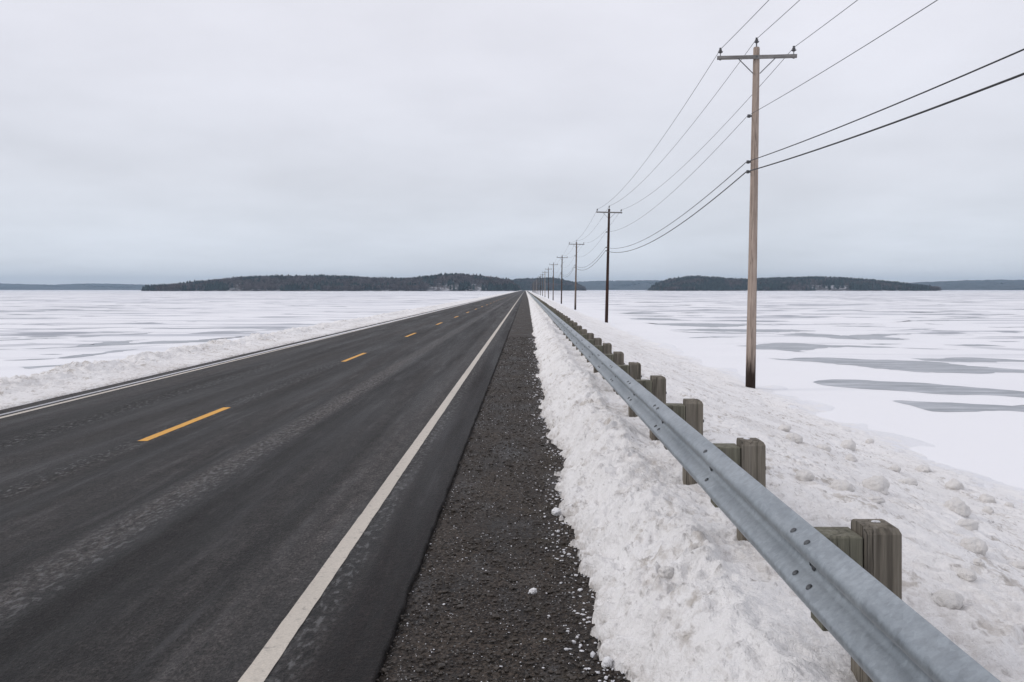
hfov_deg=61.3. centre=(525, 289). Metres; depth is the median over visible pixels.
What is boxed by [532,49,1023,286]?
telephone cable
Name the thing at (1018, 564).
snow lump
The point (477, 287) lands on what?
island
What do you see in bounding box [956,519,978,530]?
snow lump
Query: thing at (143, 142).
sky
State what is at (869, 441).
snow lump
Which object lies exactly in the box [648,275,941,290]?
woodland
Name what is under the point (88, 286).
distant hill
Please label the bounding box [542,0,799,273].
power line
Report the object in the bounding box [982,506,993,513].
snow lump
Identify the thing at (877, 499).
snow lump
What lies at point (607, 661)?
snow lump
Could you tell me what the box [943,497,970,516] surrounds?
snow lump
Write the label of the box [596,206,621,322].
utility pole
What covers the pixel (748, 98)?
power line
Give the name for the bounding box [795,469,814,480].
snow lump
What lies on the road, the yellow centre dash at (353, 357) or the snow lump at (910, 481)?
the yellow centre dash at (353, 357)
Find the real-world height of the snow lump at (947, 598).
0.119 m
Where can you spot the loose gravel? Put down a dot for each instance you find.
(468, 634)
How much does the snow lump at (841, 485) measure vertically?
0.131 m
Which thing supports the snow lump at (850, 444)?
on the snow bank at (723, 604)
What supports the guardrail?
on the snow bank at (723, 604)
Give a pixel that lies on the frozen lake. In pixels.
(990, 444)
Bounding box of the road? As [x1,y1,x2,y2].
[0,290,524,681]
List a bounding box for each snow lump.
[529,588,536,593]
[552,507,560,515]
[601,656,612,668]
[658,565,673,578]
[778,424,790,431]
[786,433,802,442]
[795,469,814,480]
[816,444,830,451]
[827,479,854,491]
[840,439,855,450]
[845,453,857,461]
[862,475,889,494]
[865,439,873,443]
[867,496,884,502]
[889,465,900,472]
[898,478,917,485]
[915,465,930,472]
[930,588,963,609]
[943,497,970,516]
[945,478,963,489]
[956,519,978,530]
[957,568,976,581]
[959,537,987,555]
[973,558,984,566]
[979,494,995,502]
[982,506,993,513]
[1004,502,1014,507]
[1009,561,1023,568]
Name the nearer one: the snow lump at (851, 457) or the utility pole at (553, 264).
the snow lump at (851, 457)
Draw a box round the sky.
[0,0,1023,284]
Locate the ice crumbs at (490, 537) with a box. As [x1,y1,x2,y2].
[387,342,583,681]
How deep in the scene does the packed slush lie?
22.61 m
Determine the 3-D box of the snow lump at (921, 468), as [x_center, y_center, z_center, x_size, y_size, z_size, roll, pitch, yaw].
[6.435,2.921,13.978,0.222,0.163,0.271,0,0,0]
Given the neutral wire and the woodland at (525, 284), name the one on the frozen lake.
the woodland at (525, 284)
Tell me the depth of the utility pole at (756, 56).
27.18 m
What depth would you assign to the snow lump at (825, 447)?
11.69 m
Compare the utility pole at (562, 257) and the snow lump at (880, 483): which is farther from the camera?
the utility pole at (562, 257)
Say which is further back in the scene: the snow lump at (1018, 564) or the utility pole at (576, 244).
the utility pole at (576, 244)
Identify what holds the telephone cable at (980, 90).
attached to the utility pole at (756, 56)
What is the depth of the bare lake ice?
37.73 m
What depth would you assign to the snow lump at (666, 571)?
4.79 m
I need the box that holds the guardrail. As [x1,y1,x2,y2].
[526,290,1000,681]
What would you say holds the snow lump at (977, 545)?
on the snow bank at (723, 604)
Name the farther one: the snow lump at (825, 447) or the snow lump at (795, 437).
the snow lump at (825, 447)
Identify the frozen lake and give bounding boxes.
[0,290,1023,488]
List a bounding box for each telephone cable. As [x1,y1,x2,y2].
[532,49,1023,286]
[537,73,1023,284]
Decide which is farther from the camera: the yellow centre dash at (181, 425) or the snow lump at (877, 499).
the yellow centre dash at (181, 425)
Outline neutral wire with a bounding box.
[535,0,936,283]
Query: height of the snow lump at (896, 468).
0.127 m
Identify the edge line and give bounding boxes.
[0,297,492,417]
[238,293,522,681]
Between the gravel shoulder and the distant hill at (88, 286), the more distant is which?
the distant hill at (88, 286)
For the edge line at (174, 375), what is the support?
on the road
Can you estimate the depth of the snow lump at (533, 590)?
5.60 m
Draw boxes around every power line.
[534,0,768,280]
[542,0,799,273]
[558,0,856,264]
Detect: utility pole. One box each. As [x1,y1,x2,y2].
[548,268,551,297]
[549,263,557,299]
[557,256,567,303]
[569,240,583,309]
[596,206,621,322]
[717,37,796,387]
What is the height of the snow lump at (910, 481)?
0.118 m
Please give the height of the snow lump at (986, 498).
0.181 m
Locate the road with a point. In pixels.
(202, 550)
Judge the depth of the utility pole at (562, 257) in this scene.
192.87 m
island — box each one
[161,280,514,290]
[527,290,586,290]
[646,282,937,290]
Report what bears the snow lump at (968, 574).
on the snow bank at (723, 604)
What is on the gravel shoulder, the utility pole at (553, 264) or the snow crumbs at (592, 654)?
the snow crumbs at (592, 654)
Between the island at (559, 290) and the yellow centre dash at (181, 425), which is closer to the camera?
the yellow centre dash at (181, 425)
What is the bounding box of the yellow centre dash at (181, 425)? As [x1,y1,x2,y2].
[138,407,230,440]
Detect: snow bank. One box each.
[0,290,520,409]
[526,291,1023,681]
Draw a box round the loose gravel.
[376,337,622,681]
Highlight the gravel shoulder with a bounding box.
[379,290,630,681]
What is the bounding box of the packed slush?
[0,294,504,414]
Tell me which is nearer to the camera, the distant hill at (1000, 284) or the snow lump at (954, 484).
the snow lump at (954, 484)
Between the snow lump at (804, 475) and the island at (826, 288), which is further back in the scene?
the island at (826, 288)
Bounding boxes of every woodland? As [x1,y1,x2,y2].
[141,273,520,290]
[512,277,586,290]
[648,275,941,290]
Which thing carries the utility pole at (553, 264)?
on the snow bank at (723, 604)
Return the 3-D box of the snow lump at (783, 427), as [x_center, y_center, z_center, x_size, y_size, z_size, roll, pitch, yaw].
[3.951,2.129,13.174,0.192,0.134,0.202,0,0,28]
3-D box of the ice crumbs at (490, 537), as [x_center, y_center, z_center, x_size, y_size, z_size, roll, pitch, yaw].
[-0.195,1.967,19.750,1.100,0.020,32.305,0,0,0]
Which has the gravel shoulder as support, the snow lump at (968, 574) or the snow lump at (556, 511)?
the snow lump at (556, 511)
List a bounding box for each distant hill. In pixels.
[0,283,163,289]
[577,280,663,289]
[911,279,1023,289]
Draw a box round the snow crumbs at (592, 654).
[522,337,624,681]
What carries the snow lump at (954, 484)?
on the snow bank at (723, 604)
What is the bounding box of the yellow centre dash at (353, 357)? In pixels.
[341,353,365,361]
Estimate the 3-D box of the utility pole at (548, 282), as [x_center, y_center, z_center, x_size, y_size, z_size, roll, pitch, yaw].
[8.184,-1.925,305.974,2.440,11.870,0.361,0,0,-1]
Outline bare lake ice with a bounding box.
[0,302,1023,411]
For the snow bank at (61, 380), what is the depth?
21.29 m
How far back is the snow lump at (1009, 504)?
11.86 m
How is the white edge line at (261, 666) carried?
on the road
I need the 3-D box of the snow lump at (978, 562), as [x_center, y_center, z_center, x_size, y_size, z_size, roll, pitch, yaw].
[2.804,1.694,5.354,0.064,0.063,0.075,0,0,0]

